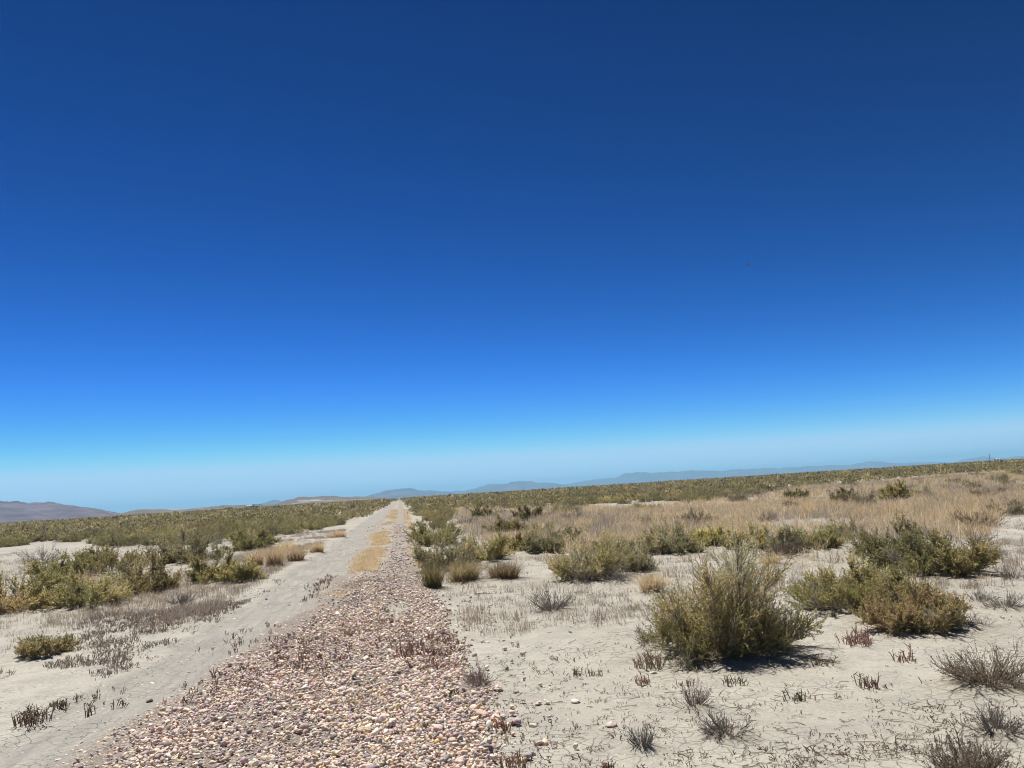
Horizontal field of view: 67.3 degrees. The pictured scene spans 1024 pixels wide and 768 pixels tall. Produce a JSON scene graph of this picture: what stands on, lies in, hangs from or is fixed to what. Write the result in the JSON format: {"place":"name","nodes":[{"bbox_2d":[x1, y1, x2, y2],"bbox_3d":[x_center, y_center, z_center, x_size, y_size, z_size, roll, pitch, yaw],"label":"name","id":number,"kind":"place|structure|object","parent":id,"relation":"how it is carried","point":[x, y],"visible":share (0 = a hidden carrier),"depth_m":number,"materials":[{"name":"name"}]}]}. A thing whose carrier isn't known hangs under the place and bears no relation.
{"place":"outdoors","nodes":[
{"label":"outdoors","id":0,"kind":"place"},
{"bbox_2d":[0,501,119,522],"bbox_3d":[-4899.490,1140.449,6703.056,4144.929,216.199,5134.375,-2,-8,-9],"label":"mountain","id":1,"kind":"structure","parent":0,"point":[15,511],"depth_m":5965.81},
{"bbox_2d":[111,504,282,515],"bbox_3d":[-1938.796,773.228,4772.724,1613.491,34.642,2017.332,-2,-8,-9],"label":"hills","id":2,"kind":"structure","parent":0,"point":[142,511],"depth_m":4425.36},
{"bbox_2d":[0,501,504,767],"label":"gravel road","id":3,"kind":"structure","parent":0,"point":[48,739],"depth_m":7.58,"materials":[{"name":"gravel"}]},
{"bbox_2d":[390,633,423,657],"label":"saltwort bush","id":4,"kind":"object","parent":3,"relation":"on","point":[411,650],"visible":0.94,"depth_m":7.61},
{"bbox_2d":[1,523,613,767],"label":"gravel","id":5,"kind":"structure","parent":0,"point":[440,733],"depth_m":5.92,"materials":[{"name":"gravel"}]},
{"bbox_2d":[459,666,499,686],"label":"dry shrub","id":6,"kind":"object","parent":5,"relation":"on","point":[472,678],"visible":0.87,"depth_m":6.23,"materials":[{"name":"plant"}]},
{"bbox_2d":[276,496,396,504],"bbox_3d":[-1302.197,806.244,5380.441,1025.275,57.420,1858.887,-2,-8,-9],"label":"hills","id":7,"kind":"structure","parent":0,"point":[311,500],"depth_m":5023.27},
{"bbox_2d":[267,509,461,714],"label":"straw grass","id":8,"kind":"structure","parent":0,"point":[368,560],"depth_m":19.57,"materials":[{"name":"plant"}]},
{"bbox_2d":[365,488,456,498],"bbox_3d":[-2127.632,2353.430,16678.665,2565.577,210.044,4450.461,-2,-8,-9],"label":"mountain","id":9,"kind":"structure","parent":0,"point":[402,493],"depth_m":15649.30,"materials":[{"name":"blue"}]},
{"bbox_2d":[0,468,1023,767],"bbox_3d":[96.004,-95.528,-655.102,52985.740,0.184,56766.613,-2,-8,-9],"label":"ground","id":10,"kind":"structure","parent":0,"point":[28,682],"depth_m":6.65,"materials":[{"name":"sand"}]},
{"bbox_2d":[0,558,66,612],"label":"desert shrub","id":11,"kind":"object","parent":10,"relation":"on","point":[35,596],"visible":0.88,"depth_m":13.93,"materials":[{"name":"green plant"}]},
{"bbox_2d":[10,701,57,727],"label":"saltwort bush","id":12,"kind":"object","parent":10,"relation":"on","point":[30,719],"visible":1,"depth_m":6.16,"materials":[{"name":"plant"}]},
{"bbox_2d":[15,540,62,564],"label":"dry shrub","id":13,"kind":"object","parent":10,"relation":"on","point":[41,556],"visible":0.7,"depth_m":28.06,"materials":[{"name":"plant"}]},
{"bbox_2d":[13,630,80,658],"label":"desert shrub","id":14,"kind":"object","parent":10,"relation":"on","point":[28,647],"visible":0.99,"depth_m":9.07,"materials":[{"name":"green plant"}]},
{"bbox_2d":[36,530,61,541],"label":"desert shrub","id":15,"kind":"object","parent":10,"relation":"on","point":[43,538],"visible":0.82,"depth_m":59.65,"materials":[{"name":"green plant"}]},
{"bbox_2d":[18,545,98,582],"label":"desert shrub","id":16,"kind":"object","parent":10,"relation":"on","point":[80,564],"visible":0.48,"depth_m":19.44,"materials":[{"name":"green plant"}]},
{"bbox_2d":[48,697,70,710],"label":"saltwort bush","id":17,"kind":"object","parent":10,"relation":"on","point":[61,704],"visible":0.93,"depth_m":6.65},
{"bbox_2d":[39,563,137,608],"bbox_3d":[-7.759,3.678,14.040,1.742,0.856,2.002,-2,-8,-9],"label":"desert shrub","id":18,"kind":"object","parent":10,"relation":"on","point":[103,591],"visible":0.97,"depth_m":13.78,"materials":[{"name":"green plant"}]},
{"bbox_2d":[64,542,157,576],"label":"desert shrub","id":19,"kind":"object","parent":10,"relation":"on","point":[103,555],"visible":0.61,"depth_m":21.49,"materials":[{"name":"green plant"}]},
{"bbox_2d":[102,529,141,546],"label":"desert shrub","id":20,"kind":"object","parent":10,"relation":"on","point":[121,541],"visible":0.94,"depth_m":40.14,"materials":[{"name":"green plant"}]},
{"bbox_2d":[120,520,153,537],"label":"desert shrub","id":21,"kind":"object","parent":10,"relation":"on","point":[134,534],"visible":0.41,"depth_m":49.31,"materials":[{"name":"green plant"}]},
{"bbox_2d":[138,532,159,545],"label":"desert shrub","id":22,"kind":"object","parent":10,"relation":"on","point":[145,541],"visible":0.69,"depth_m":38.80,"materials":[{"name":"green plant"}]},
{"bbox_2d":[109,547,188,593],"bbox_3d":[-7.510,3.863,15.925,1.513,0.979,1.803,4,-11,-43],"label":"desert shrub","id":23,"kind":"object","parent":10,"relation":"on","point":[158,575],"visible":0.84,"depth_m":15.81,"materials":[{"name":"green plant"}]},
{"bbox_2d":[161,588,199,605],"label":"dry shrub","id":24,"kind":"object","parent":10,"relation":"on","point":[185,599],"visible":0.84,"depth_m":13.37,"materials":[{"name":"plant"}]},
{"bbox_2d":[139,525,225,563],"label":"desert shrub","id":25,"kind":"object","parent":10,"relation":"on","point":[179,552],"visible":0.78,"depth_m":24.11,"materials":[{"name":"green plant"}]},
{"bbox_2d":[185,547,244,583],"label":"desert shrub","id":26,"kind":"object","parent":10,"relation":"on","point":[200,571],"visible":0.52,"depth_m":17.08,"materials":[{"name":"green plant"}]},
{"bbox_2d":[0,573,465,711],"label":"saltwort patch","id":27,"kind":"object","parent":10,"relation":"on","point":[162,629],"visible":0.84,"depth_m":9.14,"materials":[{"name":"plant"}]},
{"bbox_2d":[213,556,268,582],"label":"desert shrub","id":28,"kind":"object","parent":10,"relation":"on","point":[238,572],"visible":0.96,"depth_m":16.52,"materials":[{"name":"green plant"}]},
{"bbox_2d":[218,523,282,551],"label":"desert shrub","id":29,"kind":"object","parent":10,"relation":"on","point":[243,542],"visible":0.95,"depth_m":29.25,"materials":[{"name":"green plant"}]},
{"bbox_2d":[241,547,266,564],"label":"grass tuft","id":30,"kind":"object","parent":10,"relation":"on","point":[260,561],"visible":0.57,"depth_m":20.61,"materials":[{"name":"plant"}]},
{"bbox_2d":[257,543,294,565],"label":"grass tuft","id":31,"kind":"object","parent":10,"relation":"on","point":[275,555],"visible":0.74,"depth_m":20.23,"materials":[{"name":"plant"}]},
{"bbox_2d":[278,523,308,534],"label":"desert shrub","id":32,"kind":"object","parent":10,"relation":"on","point":[294,531],"visible":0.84,"depth_m":42.59,"materials":[{"name":"green plant"}]},
{"bbox_2d":[283,543,313,560],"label":"grass tuft","id":33,"kind":"object","parent":10,"relation":"on","point":[296,555],"visible":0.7,"depth_m":21.47,"materials":[{"name":"plant"}]},
{"bbox_2d":[302,517,323,530],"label":"desert shrub","id":34,"kind":"object","parent":10,"relation":"on","point":[316,525],"visible":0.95,"depth_m":46.93,"materials":[{"name":"green plant"}]},
{"bbox_2d":[306,541,326,551],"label":"grass tuft","id":35,"kind":"object","parent":10,"relation":"on","point":[318,547],"visible":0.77,"depth_m":24.69,"materials":[{"name":"plant"}]},
{"bbox_2d":[412,562,452,587],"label":"grass tuft","id":36,"kind":"object","parent":10,"relation":"on","point":[433,578],"visible":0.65,"depth_m":13.23,"materials":[{"name":"plant"}]},
{"bbox_2d":[403,514,463,545],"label":"desert shrub","id":37,"kind":"object","parent":10,"relation":"on","point":[425,536],"visible":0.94,"depth_m":25.10,"materials":[{"name":"green plant"}]},
{"bbox_2d":[427,513,450,529],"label":"desert shrub","id":38,"kind":"object","parent":10,"relation":"on","point":[432,525],"visible":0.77,"depth_m":36.79,"materials":[{"name":"green plant"}]},
{"bbox_2d":[410,535,484,570],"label":"desert shrub","id":39,"kind":"object","parent":10,"relation":"on","point":[429,556],"visible":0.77,"depth_m":16.45,"materials":[{"name":"green plant"}]},
{"bbox_2d":[425,557,493,581],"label":"grass tuft","id":40,"kind":"object","parent":10,"relation":"on","point":[467,572],"visible":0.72,"depth_m":14.00,"materials":[{"name":"plant"}]},
{"bbox_2d":[448,530,518,560],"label":"desert shrub","id":41,"kind":"object","parent":10,"relation":"on","point":[497,548],"visible":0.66,"depth_m":18.37,"materials":[{"name":"green plant"}]},
{"bbox_2d":[470,502,496,517],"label":"desert shrub","id":42,"kind":"object","parent":10,"relation":"on","point":[479,511],"visible":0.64,"depth_m":46.69,"materials":[{"name":"green plant"}]},
{"bbox_2d":[491,716,512,733],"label":"saltwort bush","id":43,"kind":"object","parent":10,"relation":"on","point":[503,726],"visible":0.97,"depth_m":5.15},
{"bbox_2d":[473,559,534,578],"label":"grass tuft","id":44,"kind":"object","parent":10,"relation":"on","point":[506,571],"visible":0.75,"depth_m":14.08,"materials":[{"name":"plant"}]},
{"bbox_2d":[481,513,527,532],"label":"desert shrub","id":45,"kind":"object","parent":10,"relation":"on","point":[502,524],"visible":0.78,"depth_m":29.93,"materials":[{"name":"green plant"}]},
{"bbox_2d":[497,751,525,767],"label":"saltwort bush","id":46,"kind":"object","parent":10,"relation":"on","point":[513,761],"visible":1,"depth_m":4.51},
{"bbox_2d":[0,458,1023,540],"bbox_3d":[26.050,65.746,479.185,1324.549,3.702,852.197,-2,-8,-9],"label":"scrub","id":47,"kind":"object","parent":10,"relation":"on","point":[502,499],"visible":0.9,"depth_m":120.41,"materials":[{"name":"green plant"}]},
{"bbox_2d":[0,488,1023,672],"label":"dry undergrowth","id":48,"kind":"object","parent":10,"relation":"on","point":[273,568],"visible":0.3,"depth_m":12.65,"materials":[{"name":"plant"}]},
{"bbox_2d":[508,504,543,520],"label":"desert shrub","id":49,"kind":"object","parent":10,"relation":"on","point":[523,513],"visible":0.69,"depth_m":40.10,"materials":[{"name":"green plant"}]},
{"bbox_2d":[506,529,551,550],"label":"desert shrub","id":50,"kind":"object","parent":10,"relation":"on","point":[519,542],"visible":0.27,"depth_m":20.17,"materials":[{"name":"green plant"}]},
{"bbox_2d":[57,526,1023,767],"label":"twig litter","id":51,"kind":"object","parent":10,"relation":"on","point":[563,730],"visible":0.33,"depth_m":4.95,"materials":[{"name":"plant"}]},
{"bbox_2d":[518,524,565,552],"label":"desert shrub","id":52,"kind":"object","parent":10,"relation":"on","point":[543,544],"visible":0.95,"depth_m":19.19,"materials":[{"name":"green plant"}]},
{"bbox_2d":[528,517,555,533],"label":"desert shrub","id":53,"kind":"object","parent":10,"relation":"on","point":[544,527],"visible":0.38,"depth_m":27.01,"materials":[{"name":"green plant"}]},
{"bbox_2d":[528,582,577,612],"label":"dry shrub","id":54,"kind":"object","parent":10,"relation":"on","point":[545,603],"visible":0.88,"depth_m":10.20,"materials":[{"name":"plant"}]},
{"bbox_2d":[547,525,584,545],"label":"desert shrub","id":55,"kind":"object","parent":10,"relation":"on","point":[572,535],"visible":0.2,"depth_m":20.86,"materials":[{"name":"green plant"}]},
{"bbox_2d":[112,520,1023,767],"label":"saltwort seedlings","id":56,"kind":"object","parent":10,"relation":"on","point":[816,759],"visible":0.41,"depth_m":4.99,"materials":[{"name":"plant"}]},
{"bbox_2d":[561,563,608,583],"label":"dry shrub","id":57,"kind":"object","parent":10,"relation":"on","point":[587,578],"visible":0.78,"depth_m":12.65,"materials":[{"name":"plant"}]},
{"bbox_2d":[540,525,639,582],"bbox_3d":[1.291,2.971,13.365,1.508,0.956,1.618,-9,-10,35],"label":"desert shrub","id":58,"kind":"object","parent":10,"relation":"on","point":[603,560],"visible":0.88,"depth_m":13.03,"materials":[{"name":"green plant"}]},
{"bbox_2d":[589,533,629,555],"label":"desert shrub","id":59,"kind":"object","parent":10,"relation":"on","point":[617,543],"visible":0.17,"depth_m":17.00,"materials":[{"name":"green plant"}]},
{"bbox_2d":[597,565,635,582],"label":"dry shrub","id":60,"kind":"object","parent":10,"relation":"on","point":[621,576],"visible":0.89,"depth_m":12.44,"materials":[{"name":"plant"}]},
{"bbox_2d":[612,537,661,571],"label":"desert shrub","id":61,"kind":"object","parent":10,"relation":"on","point":[644,562],"visible":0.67,"depth_m":13.80,"materials":[{"name":"green plant"}]},
{"bbox_2d":[621,720,657,747],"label":"dry shrub","id":62,"kind":"object","parent":10,"relation":"on","point":[635,740],"visible":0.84,"depth_m":4.66,"materials":[{"name":"plant"}]},
{"bbox_2d":[632,647,667,670],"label":"saltwort bush","id":63,"kind":"object","parent":10,"relation":"on","point":[650,662],"visible":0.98,"depth_m":6.70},
{"bbox_2d":[628,571,679,591],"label":"grass tuft","id":64,"kind":"object","parent":10,"relation":"on","point":[655,582],"visible":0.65,"depth_m":11.16,"materials":[{"name":"plant"}]},
{"bbox_2d":[634,516,696,553],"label":"desert shrub","id":65,"kind":"object","parent":10,"relation":"on","point":[657,542],"visible":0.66,"depth_m":16.82,"materials":[{"name":"green plant"}]},
{"bbox_2d":[663,535,708,555],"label":"desert shrub","id":66,"kind":"object","parent":10,"relation":"on","point":[677,547],"visible":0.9,"depth_m":16.43,"materials":[{"name":"green plant"}]},
{"bbox_2d":[668,677,713,709],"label":"dry shrub","id":67,"kind":"object","parent":10,"relation":"on","point":[698,699],"visible":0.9,"depth_m":5.47,"materials":[{"name":"plant"}]},
{"bbox_2d":[673,507,719,522],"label":"desert shrub","id":68,"kind":"object","parent":10,"relation":"on","point":[693,516],"visible":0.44,"depth_m":26.52,"materials":[{"name":"brown plant"}]},
{"bbox_2d":[690,522,727,546],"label":"desert shrub","id":69,"kind":"object","parent":10,"relation":"on","point":[707,536],"visible":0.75,"depth_m":18.24,"materials":[{"name":"green plant"}]},
{"bbox_2d":[695,704,756,740],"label":"dry shrub","id":70,"kind":"object","parent":10,"relation":"on","point":[718,725],"visible":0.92,"depth_m":4.80,"materials":[{"name":"plant"}]},
{"bbox_2d":[628,512,833,671],"bbox_3d":[1.955,1.877,7.183,1.751,1.343,1.424,0,-9,-23],"label":"desert shrub","id":71,"kind":"object","parent":10,"relation":"on","point":[718,623],"visible":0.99,"depth_m":6.89,"materials":[{"name":"green plant"}]},
{"bbox_2d":[721,674,748,685],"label":"saltwort bush","id":72,"kind":"object","parent":10,"relation":"on","point":[728,681],"visible":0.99,"depth_m":6.03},
{"bbox_2d":[451,469,1023,565],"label":"dry grass","id":73,"kind":"structure","parent":10,"relation":"on","point":[932,513],"depth_m":29.03,"materials":[{"name":"plant"}]},
{"bbox_2d":[727,490,747,501],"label":"desert shrub","id":74,"kind":"object","parent":10,"relation":"on","point":[738,497],"visible":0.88,"depth_m":49.79,"materials":[{"name":"green plant"}]},
{"bbox_2d":[717,519,774,549],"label":"desert shrub","id":75,"kind":"object","parent":10,"relation":"on","point":[761,537],"visible":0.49,"depth_m":16.55,"materials":[{"name":"green plant"}]},
{"bbox_2d":[757,551,784,563],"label":"grass tuft","id":76,"kind":"object","parent":10,"relation":"on","point":[761,560],"visible":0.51,"depth_m":13.58,"materials":[{"name":"plant"}]},
{"bbox_2d":[750,532,813,557],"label":"dry shrub","id":77,"kind":"object","parent":10,"relation":"on","point":[777,549],"visible":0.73,"depth_m":14.60,"materials":[{"name":"plant"}]},
{"bbox_2d":[763,521,807,552],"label":"desert shrub","id":78,"kind":"object","parent":10,"relation":"on","point":[781,536],"visible":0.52,"depth_m":15.38,"materials":[{"name":"green plant"}]},
{"bbox_2d":[781,488,809,498],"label":"desert shrub","id":79,"kind":"object","parent":10,"relation":"on","point":[802,493],"visible":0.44,"depth_m":45.57,"materials":[{"name":"green plant"}]},
{"bbox_2d":[802,524,846,549],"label":"desert shrub","id":80,"kind":"object","parent":10,"relation":"on","point":[818,534],"visible":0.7,"depth_m":15.69,"materials":[{"name":"green plant"}]},
{"bbox_2d":[797,515,854,540],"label":"desert shrub","id":81,"kind":"object","parent":10,"relation":"on","point":[833,532],"visible":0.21,"depth_m":16.77,"materials":[{"name":"green plant"}]},
{"bbox_2d":[821,515,862,535],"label":"desert shrub","id":82,"kind":"object","parent":10,"relation":"on","point":[852,527],"visible":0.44,"depth_m":18.15,"materials":[{"name":"green plant"}]},
{"bbox_2d":[829,486,862,502],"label":"desert shrub","id":83,"kind":"object","parent":10,"relation":"on","point":[844,494],"visible":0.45,"depth_m":36.35,"materials":[{"name":"green plant"}]},
{"bbox_2d":[781,547,926,611],"bbox_3d":[3.905,2.279,8.878,1.409,0.736,1.315,-4,-8,4],"label":"desert shrub","id":84,"kind":"object","parent":10,"relation":"on","point":[829,593],"visible":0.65,"depth_m":8.73,"materials":[{"name":"green plant"}]},
{"bbox_2d":[835,623,872,646],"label":"saltwort bush","id":85,"kind":"object","parent":10,"relation":"on","point":[864,639],"visible":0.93,"depth_m":7.14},
{"bbox_2d":[850,489,879,505],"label":"desert shrub","id":86,"kind":"object","parent":10,"relation":"on","point":[866,497],"visible":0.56,"depth_m":33.63,"materials":[{"name":"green plant"}]},
{"bbox_2d":[853,672,880,689],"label":"saltwort bush","id":87,"kind":"object","parent":10,"relation":"on","point":[873,682],"visible":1,"depth_m":5.75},
{"bbox_2d":[837,552,914,599],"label":"desert shrub","id":88,"kind":"object","parent":10,"relation":"on","point":[896,574],"visible":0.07,"depth_m":8.96,"materials":[{"name":"green plant"}]},
{"bbox_2d":[845,508,934,568],"bbox_3d":[6.103,2.512,12.536,1.444,0.964,1.498,-2,-8,-9],"label":"desert shrub","id":89,"kind":"object","parent":10,"relation":"on","point":[868,543],"visible":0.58,"depth_m":12.34,"materials":[{"name":"green plant"}]},
{"bbox_2d":[877,478,910,500],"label":"desert shrub","id":90,"kind":"object","parent":10,"relation":"on","point":[897,488],"visible":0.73,"depth_m":35.66,"materials":[{"name":"green plant"}]},
{"bbox_2d":[889,644,915,662],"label":"saltwort bush","id":91,"kind":"object","parent":10,"relation":"on","point":[904,656],"visible":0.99,"depth_m":6.47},
{"bbox_2d":[847,573,976,635],"bbox_3d":[4.023,2.189,7.705,1.046,0.592,1.348,-11,-11,41],"label":"desert shrub","id":92,"kind":"object","parent":10,"relation":"on","point":[927,608],"visible":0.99,"depth_m":7.44,"materials":[{"name":"green plant"}]},
{"bbox_2d":[876,523,1007,577],"bbox_3d":[6.105,2.380,11.040,1.681,0.825,1.248,-2,-8,-9],"label":"desert shrub","id":93,"kind":"object","parent":10,"relation":"on","point":[964,562],"visible":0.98,"depth_m":10.81,"materials":[{"name":"green plant"}]},
{"bbox_2d":[907,717,1023,767],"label":"dry shrub","id":94,"kind":"object","parent":10,"relation":"on","point":[967,759],"visible":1,"depth_m":3.86,"materials":[{"name":"plant"}]},
{"bbox_2d":[924,637,1023,692],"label":"dry shrub","id":95,"kind":"object","parent":10,"relation":"on","point":[979,675],"visible":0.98,"depth_m":5.47,"materials":[{"name":"plant"}]},
{"bbox_2d":[957,530,999,545],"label":"dry shrub","id":96,"kind":"object","parent":10,"relation":"on","point":[979,538],"visible":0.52,"depth_m":14.23,"materials":[{"name":"plant"}]},
{"bbox_2d":[965,586,993,601],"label":"dry shrub","id":97,"kind":"object","parent":10,"relation":"on","point":[976,595],"visible":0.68,"depth_m":8.61,"materials":[{"name":"plant"}]},
{"bbox_2d":[950,507,1011,526],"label":"dry shrub","id":98,"kind":"object","parent":10,"relation":"on","point":[968,519],"visible":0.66,"depth_m":18.36,"materials":[{"name":"plant"}]},
{"bbox_2d":[952,697,1023,738],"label":"dry shrub","id":99,"kind":"object","parent":10,"relation":"on","point":[993,721],"visible":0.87,"depth_m":4.51,"materials":[{"name":"plant"}]},
{"bbox_2d":[979,498,1023,514],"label":"desert shrub","id":100,"kind":"object","parent":10,"relation":"on","point":[1013,509],"visible":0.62,"depth_m":22.49,"materials":[{"name":"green plant"}]},
{"bbox_2d":[980,585,1023,610],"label":"dry shrub","id":101,"kind":"object","parent":10,"relation":"on","point":[1009,601],"visible":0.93,"depth_m":8.26,"materials":[{"name":"plant"}]},
{"bbox_2d":[994,565,1023,580],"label":"dry shrub","id":102,"kind":"object","parent":10,"relation":"on","point":[1007,575],"visible":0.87,"depth_m":10.08,"materials":[{"name":"plant"}]},
{"bbox_2d":[453,481,570,493],"bbox_3d":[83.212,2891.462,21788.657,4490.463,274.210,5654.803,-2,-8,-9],"label":"mountain","id":103,"kind":"structure","parent":0,"point":[519,485],"depth_m":20521.26,"materials":[{"name":"blue"}]},
{"bbox_2d":[0,0,1023,512],"label":"sky","id":104,"kind":"structure","parent":0,"point":[257,252],"materials":[{"name":"blue"}]},
{"bbox_2d":[564,461,952,486],"bbox_3d":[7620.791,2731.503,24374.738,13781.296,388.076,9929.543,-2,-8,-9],"label":"mountain","id":105,"kind":"structure","parent":0,"point":[635,477],"depth_m":23584.62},
{"bbox_2d":[957,456,1023,462],"bbox_3d":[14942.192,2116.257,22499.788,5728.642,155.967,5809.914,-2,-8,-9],"label":"mountain","id":106,"kind":"structure","parent":0,"point":[982,458],"depth_m":22029.36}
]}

